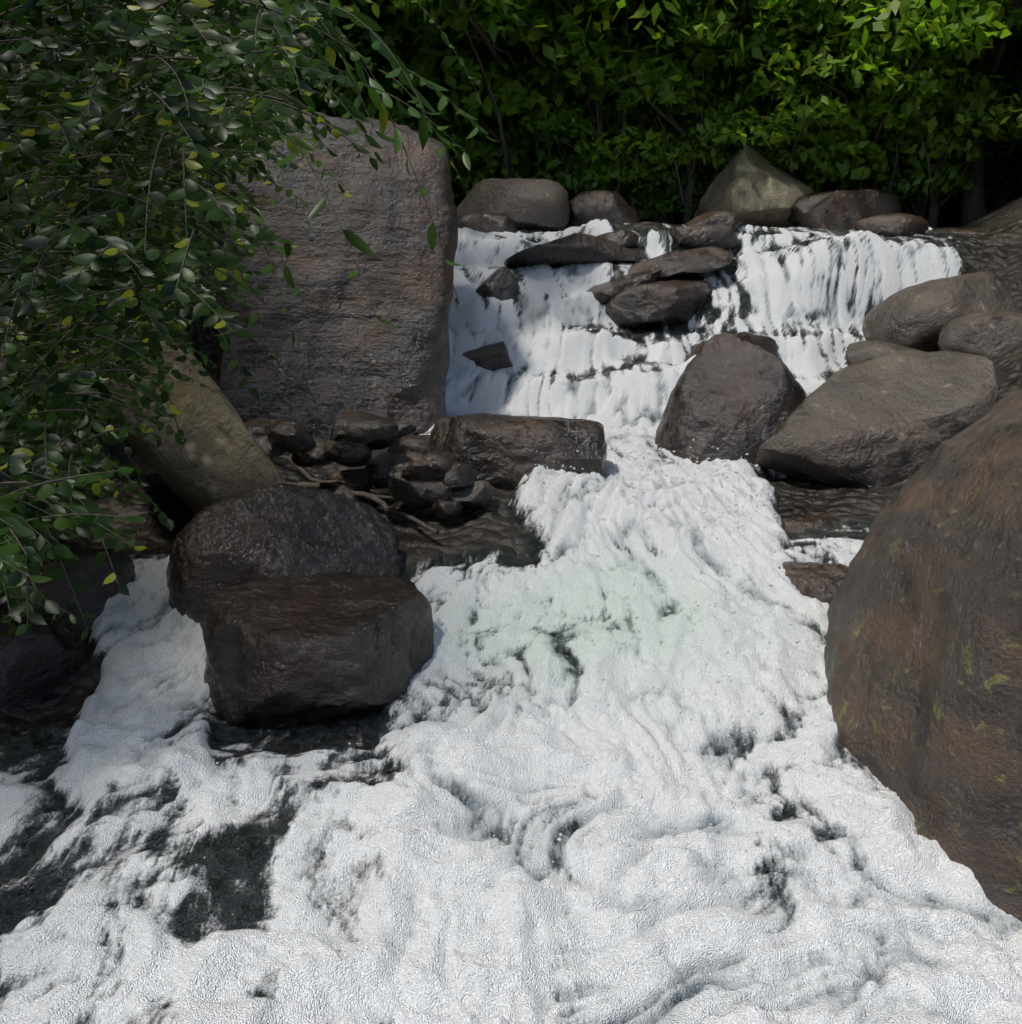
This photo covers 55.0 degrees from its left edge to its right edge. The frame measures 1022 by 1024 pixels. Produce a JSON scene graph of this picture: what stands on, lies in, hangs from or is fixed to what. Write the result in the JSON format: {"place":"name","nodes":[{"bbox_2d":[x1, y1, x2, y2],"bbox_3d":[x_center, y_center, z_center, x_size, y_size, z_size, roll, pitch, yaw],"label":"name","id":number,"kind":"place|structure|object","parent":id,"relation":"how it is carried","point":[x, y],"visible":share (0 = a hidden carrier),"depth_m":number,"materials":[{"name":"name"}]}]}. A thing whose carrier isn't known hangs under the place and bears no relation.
{"place":"outdoors","nodes":[
{"label":"outdoors","id":0,"kind":"place"},
{"bbox_2d":[0,167,1021,1023],"bbox_3d":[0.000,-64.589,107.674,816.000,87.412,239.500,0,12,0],"label":"stream bed","id":1,"kind":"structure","parent":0,"point":[496,527],"depth_m":5.31,"materials":[{"name":"stone"}]},
{"bbox_2d":[0,609,77,707],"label":"boulder","id":2,"kind":"object","parent":1,"relation":"on","point":[35,660],"visible":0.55,"depth_m":5.37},
{"bbox_2d":[19,547,135,648],"bbox_3d":[-2.661,0.717,6.142,0.623,0.999,0.778,0,12,0],"label":"boulder","id":3,"kind":"object","parent":1,"relation":"on","point":[60,592],"visible":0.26,"depth_m":5.87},
{"bbox_2d":[70,321,287,512],"bbox_3d":[-2.520,-0.781,7.175,0.777,2.613,2.004,-40,15,-11],"label":"boulder","id":4,"kind":"object","parent":1,"relation":"on","point":[221,454],"visible":0.26,"depth_m":6.40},
{"bbox_2d":[243,417,282,438],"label":"stone","id":5,"kind":"object","parent":4,"relation":"on","point":[258,427],"visible":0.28,"depth_m":6.99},
{"bbox_2d":[255,434,285,458],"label":"stone","id":6,"kind":"object","parent":4,"relation":"on","point":[271,451],"visible":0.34,"depth_m":6.85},
{"bbox_2d":[267,420,316,453],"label":"stone","id":7,"kind":"object","parent":6,"relation":"on","point":[291,437],"visible":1,"depth_m":6.65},
{"bbox_2d":[0,0,380,640],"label":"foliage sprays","id":8,"kind":"object","parent":1,"relation":"on","point":[113,122],"visible":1,"depth_m":4.14,"materials":[{"name":"green plant"}]},
{"bbox_2d":[101,0,498,359],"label":"foliage branches","id":9,"kind":"object","parent":8,"relation":"attached to","point":[401,71],"visible":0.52,"depth_m":5.70,"materials":[{"name":"green plant"}]},
{"bbox_2d":[232,40,326,106],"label":"shrub","id":10,"kind":"object","parent":1,"relation":"on","point":[298,96],"depth_m":18.58,"materials":[{"name":"green plant"}]},
{"bbox_2d":[166,483,401,622],"bbox_3d":[-1.411,0.404,6.284,1.466,1.204,1.128,0,12,0],"label":"round boulder","id":11,"kind":"object","parent":1,"relation":"on","point":[282,530],"visible":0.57,"depth_m":5.92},
{"bbox_2d":[266,48,347,116],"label":"shrub","id":12,"kind":"object","parent":1,"relation":"on","point":[323,104],"visible":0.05,"depth_m":18.75,"materials":[{"name":"green plant"}]},
{"bbox_2d":[291,437,334,467],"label":"stone","id":13,"kind":"object","parent":1,"relation":"on","point":[315,457],"visible":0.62,"depth_m":7.21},
{"bbox_2d":[200,572,434,731],"bbox_3d":[-1.019,0.845,5.326,1.279,0.836,0.983,0,12,-15],"label":"block boulder","id":14,"kind":"object","parent":1,"relation":"on","point":[286,654],"visible":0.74,"depth_m":5.01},
{"bbox_2d":[271,30,392,116],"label":"shrub","id":15,"kind":"object","parent":1,"relation":"on","point":[383,60],"visible":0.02,"depth_m":18.76,"materials":[{"name":"green plant"}]},
{"bbox_2d":[273,4,392,116],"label":"shrub","id":16,"kind":"object","parent":1,"relation":"on","point":[346,89],"visible":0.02,"depth_m":18.11,"materials":[{"name":"green plant"}]},
{"bbox_2d":[213,112,457,437],"bbox_3d":[-1.978,-2.288,10.927,2.681,3.930,3.210,1,8,-6],"label":"boulder","id":17,"kind":"object","parent":1,"relation":"on","point":[349,351],"visible":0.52,"depth_m":9.79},
{"bbox_2d":[327,468,370,484],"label":"stone","id":18,"kind":"object","parent":1,"relation":"on","point":[351,476],"visible":0.27,"depth_m":8.00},
{"bbox_2d":[335,459,368,466],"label":"stone","id":19,"kind":"object","parent":18,"relation":"on","point":[360,463],"visible":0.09,"depth_m":7.91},
{"bbox_2d":[370,437,401,458],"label":"stone","id":20,"kind":"object","parent":19,"relation":"on","point":[395,446],"visible":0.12,"depth_m":7.69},
{"bbox_2d":[398,422,415,437],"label":"stone","id":21,"kind":"object","parent":20,"relation":"on","point":[404,429],"visible":0.72,"depth_m":7.56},
{"bbox_2d":[327,482,372,505],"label":"stone","id":22,"kind":"object","parent":1,"relation":"on","point":[348,490],"visible":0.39,"depth_m":7.26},
{"bbox_2d":[276,454,438,534],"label":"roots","id":23,"kind":"object","parent":1,"relation":"on","point":[326,484],"visible":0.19,"depth_m":7.20,"materials":[{"name":"brown plant"}]},
{"bbox_2d":[344,420,385,443],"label":"stone","id":24,"kind":"object","parent":1,"relation":"on","point":[363,432],"visible":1,"depth_m":6.49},
{"bbox_2d":[277,0,478,95],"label":"shrub","id":25,"kind":"object","parent":1,"relation":"on","point":[388,38],"visible":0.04,"depth_m":17.95,"materials":[{"name":"green plant"}]},
{"bbox_2d":[364,452,412,487],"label":"stone","id":26,"kind":"object","parent":1,"relation":"on","point":[379,467],"visible":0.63,"depth_m":7.29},
{"bbox_2d":[309,16,480,134],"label":"shrub","id":27,"kind":"object","parent":1,"relation":"on","point":[370,108],"visible":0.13,"depth_m":18.67,"materials":[{"name":"green plant"}]},
{"bbox_2d":[327,0,469,189],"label":"shrub","id":28,"kind":"object","parent":1,"relation":"on","point":[406,100],"visible":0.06,"depth_m":18.91,"materials":[{"name":"green plant"}]},
{"bbox_2d":[302,0,502,185],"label":"shrub","id":29,"kind":"object","parent":1,"relation":"on","point":[424,90],"visible":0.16,"depth_m":18.63,"materials":[{"name":"green plant"}]},
{"bbox_2d":[324,0,481,90],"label":"shrub","id":30,"kind":"object","parent":1,"relation":"on","point":[456,39],"visible":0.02,"depth_m":18.09,"materials":[{"name":"green plant"}]},
{"bbox_2d":[341,32,484,133],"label":"shrub","id":31,"kind":"object","parent":1,"relation":"on","point":[433,102],"visible":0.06,"depth_m":18.95,"materials":[{"name":"green plant"}]},
{"bbox_2d":[404,451,423,460],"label":"stone","id":32,"kind":"object","parent":1,"relation":"on","point":[413,456],"visible":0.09,"depth_m":8.08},
{"bbox_2d":[397,440,404,452],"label":"stone","id":33,"kind":"object","parent":32,"relation":"on","point":[401,447],"visible":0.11,"depth_m":8.07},
{"bbox_2d":[401,435,429,454],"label":"stone","id":34,"kind":"object","parent":1,"relation":"on","point":[417,444],"visible":0.25,"depth_m":8.22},
{"bbox_2d":[388,461,454,506],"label":"stone","id":35,"kind":"object","parent":1,"relation":"on","point":[425,493],"visible":0.62,"depth_m":6.81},
{"bbox_2d":[401,451,459,479],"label":"stone","id":36,"kind":"object","parent":35,"relation":"on","point":[435,465],"visible":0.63,"depth_m":6.77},
{"bbox_2d":[372,0,505,71],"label":"shrub","id":37,"kind":"object","parent":1,"relation":"on","point":[457,44],"depth_m":18.99,"materials":[{"name":"green plant"}]},
{"bbox_2d":[432,499,463,518],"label":"stone","id":38,"kind":"object","parent":1,"relation":"on","point":[445,509],"visible":0.9,"depth_m":6.75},
{"bbox_2d":[405,41,531,199],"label":"shrub","id":39,"kind":"object","parent":1,"relation":"on","point":[460,165],"depth_m":19.75,"materials":[{"name":"green plant"}]},
{"bbox_2d":[449,480,491,508],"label":"stone","id":40,"kind":"object","parent":1,"relation":"on","point":[478,494],"visible":0.66,"depth_m":6.85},
{"bbox_2d":[442,462,476,489],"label":"stone","id":41,"kind":"object","parent":40,"relation":"on","point":[458,475],"visible":0.69,"depth_m":6.79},
{"bbox_2d":[397,18,577,199],"bbox_3d":[-0.402,-7.981,20.141,3.652,6.088,3.851,5,13,23],"label":"shrub","id":42,"kind":"object","parent":1,"relation":"on","point":[478,177],"visible":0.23,"depth_m":19.18,"materials":[{"name":"green plant"}]},
{"bbox_2d":[458,213,516,238],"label":"dark boulder","id":43,"kind":"object","parent":1,"relation":"on","point":[486,222],"visible":0.35,"depth_m":14.93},
{"bbox_2d":[462,341,512,370],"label":"ledge boulder","id":44,"kind":"object","parent":1,"relation":"on","point":[493,357],"visible":0.39,"depth_m":11.37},
{"bbox_2d":[476,266,518,305],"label":"ledge boulder","id":45,"kind":"object","parent":1,"relation":"on","point":[501,283],"visible":0.47,"depth_m":12.43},
{"bbox_2d":[426,3,586,171],"bbox_3d":[0.318,-9.261,19.762,5.903,8.752,7.282,-2,12,-8],"label":"shrub","id":46,"kind":"object","parent":1,"relation":"on","point":[464,136],"visible":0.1,"depth_m":19.31,"materials":[{"name":"green plant"}]},
{"bbox_2d":[0,219,1021,1023],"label":"water stream","id":47,"kind":"structure","parent":1,"relation":"on","point":[436,917],"depth_m":4.35,"materials":[{"name":"liquid"}]},
{"bbox_2d":[112,404,986,1021],"bbox_3d":[0.892,0.389,6.484,5.676,1.355,8.376,4,13,19],"label":"water spray","id":48,"kind":"object","parent":47,"relation":"on","point":[682,634],"visible":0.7,"depth_m":5.43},
{"bbox_2d":[360,0,662,178],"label":"tree","id":49,"kind":"object","parent":1,"relation":"on","point":[504,73],"visible":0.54,"depth_m":18.25,"materials":[{"name":"green plant"}]},
{"bbox_2d":[457,178,569,231],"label":"flat boulder","id":50,"kind":"object","parent":1,"relation":"on","point":[533,204],"visible":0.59,"depth_m":16.56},
{"bbox_2d":[425,413,606,490],"bbox_3d":[0.096,-0.313,8.028,1.592,0.972,1.211,0,3,-18],"label":"flat boulder","id":51,"kind":"object","parent":1,"relation":"on","point":[505,452],"visible":0.44,"depth_m":7.52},
{"bbox_2d":[385,0,672,181],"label":"tree","id":52,"kind":"object","parent":1,"relation":"on","point":[535,35],"visible":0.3,"depth_m":18.28,"materials":[{"name":"green plant"}]},
{"bbox_2d":[471,26,642,195],"bbox_3d":[1.247,-8.136,19.945,4.878,6.719,3.495,-8,14,-32],"label":"bush","id":53,"kind":"object","parent":1,"relation":"on","point":[545,141],"visible":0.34,"depth_m":18.99,"materials":[{"name":"green plant"}]},
{"bbox_2d":[467,0,659,63],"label":"bush","id":54,"kind":"object","parent":1,"relation":"on","point":[594,34],"visible":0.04,"depth_m":18.26,"materials":[{"name":"green plant"}]},
{"bbox_2d":[504,233,641,267],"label":"ledge boulder","id":55,"kind":"object","parent":1,"relation":"on","point":[578,248],"visible":0.58,"depth_m":12.73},
{"bbox_2d":[463,0,686,195],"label":"tree","id":56,"kind":"object","parent":1,"relation":"on","point":[598,149],"visible":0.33,"depth_m":18.65,"materials":[{"name":"green plant"}]},
{"bbox_2d":[551,78,649,130],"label":"bush","id":57,"kind":"object","parent":1,"relation":"on","point":[575,99],"depth_m":19.65,"materials":[{"name":"green plant"}]},
{"bbox_2d":[564,190,638,228],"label":"round boulder","id":58,"kind":"object","parent":1,"relation":"on","point":[586,207],"visible":0.5,"depth_m":17.14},
{"bbox_2d":[562,4,665,37],"bbox_3d":[1.882,-10.457,20.865,5.874,9.192,7.247,-10,16,-39],"label":"tree","id":59,"kind":"object","parent":1,"relation":"on","point":[655,27],"visible":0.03,"depth_m":18.75,"materials":[{"name":"green plant"}]},
{"bbox_2d":[597,230,639,247],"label":"rock","id":60,"kind":"object","parent":1,"relation":"on","point":[626,238],"visible":0.45,"depth_m":13.09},
{"bbox_2d":[587,268,661,305],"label":"ledge boulder","id":61,"kind":"object","parent":1,"relation":"on","point":[605,293],"visible":0.38,"depth_m":12.40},
{"bbox_2d":[526,0,742,190],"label":"bush","id":62,"kind":"object","parent":1,"relation":"on","point":[600,26],"visible":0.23,"depth_m":17.98,"materials":[{"name":"green plant"}]},
{"bbox_2d":[522,35,766,221],"bbox_3d":[2.873,-8.664,19.866,4.735,7.213,4.993,5,13,24],"label":"tree","id":63,"kind":"object","parent":1,"relation":"on","point":[728,60],"visible":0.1,"depth_m":18.34,"materials":[{"name":"green plant"}]},
{"bbox_2d":[571,26,742,193],"bbox_3d":[2.431,-8.519,20.414,4.778,6.687,3.424,9,15,38],"label":"bush","id":64,"kind":"object","parent":1,"relation":"on","point":[728,70],"visible":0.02,"depth_m":19.24,"materials":[{"name":"green plant"}]},
{"bbox_2d":[605,280,712,330],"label":"ledge boulder","id":65,"kind":"object","parent":1,"relation":"on","point":[657,305],"visible":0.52,"depth_m":12.07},
{"bbox_2d":[606,0,718,212],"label":"bush","id":66,"kind":"object","parent":1,"relation":"on","point":[663,15],"visible":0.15,"depth_m":19.51,"materials":[{"name":"green plant"}]},
{"bbox_2d":[582,0,747,221],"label":"bush","id":67,"kind":"object","parent":1,"relation":"on","point":[669,124],"visible":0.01,"depth_m":19.49,"materials":[{"name":"green plant"}]},
{"bbox_2d":[577,18,758,192],"bbox_3d":[2.677,-8.698,21.013,5.071,6.863,4.808,-9,15,-36],"label":"bush","id":68,"kind":"object","parent":1,"relation":"on","point":[635,164],"visible":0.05,"depth_m":19.39,"materials":[{"name":"green plant"}]},
{"bbox_2d":[606,72,734,223],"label":"bush","id":69,"kind":"object","parent":1,"relation":"on","point":[645,206],"visible":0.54,"depth_m":19.79,"materials":[{"name":"green plant"}]},
{"bbox_2d":[569,0,781,223],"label":"tree","id":70,"kind":"object","parent":1,"relation":"on","point":[726,30],"visible":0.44,"depth_m":18.69,"materials":[{"name":"green plant"}]},
{"bbox_2d":[628,246,732,280],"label":"ledge boulder","id":71,"kind":"object","parent":1,"relation":"on","point":[701,263],"visible":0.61,"depth_m":12.50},
{"bbox_2d":[561,0,799,224],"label":"tree","id":72,"kind":"object","parent":1,"relation":"on","point":[725,50],"visible":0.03,"depth_m":18.40,"materials":[{"name":"green plant"}]},
{"bbox_2d":[644,7,759,193],"bbox_3d":[4.056,-9.474,20.786,6.371,8.420,5.165,-7,14,-28],"label":"bush","id":73,"kind":"object","parent":1,"relation":"on","point":[702,95],"visible":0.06,"depth_m":18.81,"materials":[{"name":"green plant"}]},
{"bbox_2d":[668,225,738,250],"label":"rock","id":74,"kind":"object","parent":1,"relation":"on","point":[703,236],"visible":0.77,"depth_m":12.92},
{"bbox_2d":[684,211,744,231],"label":"rock","id":75,"kind":"object","parent":1,"relation":"on","point":[734,221],"visible":0.51,"depth_m":13.22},
{"bbox_2d":[621,0,812,217],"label":"bush","id":76,"kind":"object","parent":1,"relation":"on","point":[741,11],"visible":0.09,"depth_m":18.75,"materials":[{"name":"green plant"}]},
{"bbox_2d":[650,0,802,197],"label":"bush","id":77,"kind":"object","parent":1,"relation":"on","point":[709,95],"visible":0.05,"depth_m":19.07,"materials":[{"name":"green plant"}]},
{"bbox_2d":[652,332,805,466],"bbox_3d":[2.068,-0.931,9.041,1.604,1.440,1.318,-10,14,-9],"label":"boulder","id":78,"kind":"object","parent":1,"relation":"on","point":[731,397],"visible":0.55,"depth_m":8.60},
{"bbox_2d":[689,332,778,356],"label":"rock","id":79,"kind":"object","parent":1,"relation":"on","point":[768,344],"visible":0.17,"depth_m":11.39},
{"bbox_2d":[693,145,812,227],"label":"boulder","id":80,"kind":"object","parent":1,"relation":"on","point":[752,186],"visible":0.69,"depth_m":18.55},
{"bbox_2d":[683,0,905,191],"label":"tree","id":81,"kind":"object","parent":1,"relation":"on","point":[832,155],"visible":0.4,"depth_m":18.50,"materials":[{"name":"green plant"}]},
{"bbox_2d":[777,514,832,533],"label":"boulder","id":82,"kind":"object","parent":1,"relation":"on","point":[807,523],"visible":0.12,"depth_m":6.95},
{"bbox_2d":[697,0,928,172],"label":"bush","id":83,"kind":"object","parent":1,"relation":"on","point":[809,11],"visible":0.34,"depth_m":18.32,"materials":[{"name":"green plant"}]},
{"bbox_2d":[778,557,847,604],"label":"boulder","id":84,"kind":"object","parent":1,"relation":"on","point":[823,581],"visible":0.06,"depth_m":5.92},
{"bbox_2d":[691,0,939,190],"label":"tree","id":85,"kind":"object","parent":1,"relation":"on","point":[787,89],"visible":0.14,"depth_m":18.58,"materials":[{"name":"green plant"}]},
{"bbox_2d":[753,25,892,190],"bbox_3d":[6.300,-8.491,20.219,3.673,6.998,5.126,4,13,16],"label":"bush","id":86,"kind":"object","parent":1,"relation":"on","point":[819,42],"visible":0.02,"depth_m":18.06,"materials":[{"name":"green plant"}]},
{"bbox_2d":[754,0,908,190],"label":"bush","id":87,"kind":"object","parent":1,"relation":"on","point":[830,142],"visible":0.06,"depth_m":18.68,"materials":[{"name":"green plant"}]},
{"bbox_2d":[756,1,927,189],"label":"bush","id":88,"kind":"object","parent":1,"relation":"on","point":[836,94],"visible":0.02,"depth_m":18.77,"materials":[{"name":"green plant"}]},
{"bbox_2d":[787,189,901,230],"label":"boulder","id":89,"kind":"object","parent":1,"relation":"on","point":[846,210],"visible":0.54,"depth_m":18.17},
{"bbox_2d":[714,7,988,191],"bbox_3d":[6.636,-8.416,18.851,4.973,7.694,5.245,11,16,41],"label":"tree","id":90,"kind":"object","parent":1,"relation":"on","point":[909,105],"visible":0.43,"depth_m":18.21,"materials":[{"name":"green plant"}]},
{"bbox_2d":[753,350,997,488],"bbox_3d":[3.057,-0.627,8.469,2.176,1.360,1.761,-13,13,-3],"label":"grey boulder","id":91,"kind":"object","parent":1,"relation":"on","point":[890,419],"visible":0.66,"depth_m":7.77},
{"bbox_2d":[845,340,916,365],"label":"boulder","id":92,"kind":"object","parent":1,"relation":"on","point":[861,351],"visible":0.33,"depth_m":9.88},
{"bbox_2d":[757,0,1021,190],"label":"tree","id":93,"kind":"object","parent":1,"relation":"on","point":[881,25],"visible":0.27,"depth_m":17.62,"materials":[{"name":"green plant"}]},
{"bbox_2d":[852,213,928,238],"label":"rock","id":94,"kind":"object","parent":1,"relation":"on","point":[896,225],"visible":0.69,"depth_m":13.52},
{"bbox_2d":[827,10,1006,213],"bbox_3d":[9.132,-10.200,20.121,8.126,10.634,6.588,5,13,20],"label":"bush","id":95,"kind":"object","parent":1,"relation":"on","point":[991,88],"visible":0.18,"depth_m":18.55,"materials":[{"name":"green plant"}]},
{"bbox_2d":[820,388,1021,921],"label":"boulder","id":96,"kind":"object","parent":1,"relation":"on","point":[923,654],"visible":0.62,"depth_m":4.33,"materials":[{"name":"stone"}]},
{"bbox_2d":[862,0,1021,228],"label":"bush","id":97,"kind":"object","parent":1,"relation":"on","point":[969,150],"visible":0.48,"depth_m":18.44,"materials":[{"name":"green plant"}]},
{"bbox_2d":[862,272,1021,351],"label":"boulder","id":98,"kind":"object","parent":1,"relation":"on","point":[920,316],"visible":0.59,"depth_m":10.76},
{"bbox_2d":[885,6,1000,213],"bbox_3d":[8.284,-8.264,20.955,4.893,5.639,3.506,-1,12,-5],"label":"tree","id":99,"kind":"object","parent":1,"relation":"on","point":[959,195],"visible":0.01,"depth_m":20.77,"materials":[{"name":"green plant"}]},
{"bbox_2d":[875,0,1021,217],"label":"bush","id":100,"kind":"object","parent":1,"relation":"on","point":[912,181],"visible":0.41,"depth_m":18.97,"materials":[{"name":"green plant"}]},
{"bbox_2d":[932,227,990,234],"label":"boulder","id":101,"kind":"object","parent":1,"relation":"on","point":[974,230],"visible":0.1,"depth_m":15.29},
{"bbox_2d":[937,311,1021,360],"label":"boulder","id":102,"kind":"object","parent":1,"relation":"on","point":[991,335],"visible":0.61,"depth_m":9.46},
{"bbox_2d":[939,39,1021,213],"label":"tree","id":103,"kind":"object","parent":1,"relation":"on","point":[1007,65],"visible":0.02,"depth_m":19.37,"materials":[{"name":"green plant"}]},
{"bbox_2d":[940,3,1021,210],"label":"tree","id":104,"kind":"object","parent":1,"relation":"on","point":[1001,199],"visible":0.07,"depth_m":20.93,"materials":[{"name":"green plant"}]},
{"bbox_2d":[942,25,1021,196],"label":"bush","id":105,"kind":"object","parent":1,"relation":"on","point":[1008,152],"visible":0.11,"depth_m":19.52,"materials":[{"name":"green plant"}]},
{"bbox_2d":[955,50,1021,194],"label":"tree","id":106,"kind":"object","parent":1,"relation":"on","point":[1020,178],"visible":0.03,"depth_m":20.61,"materials":[{"name":"green plant"}]},
{"bbox_2d":[961,0,1021,223],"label":"tree","id":107,"kind":"object","parent":1,"relation":"on","point":[974,203],"visible":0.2,"depth_m":19.51,"materials":[{"name":"brown plant"}]},
{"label":"stone","id":108,"kind":"object","parent":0,"visible":0},
{"bbox_2d":[323,439,371,463],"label":"stone","id":109,"kind":"object","parent":108,"relation":"on","point":[347,451],"visible":0.69,"depth_m":7.09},
{"bbox_2d":[329,411,397,449],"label":"stone","id":110,"kind":"object","parent":108,"relation":"on","point":[388,437],"visible":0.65,"depth_m":7.16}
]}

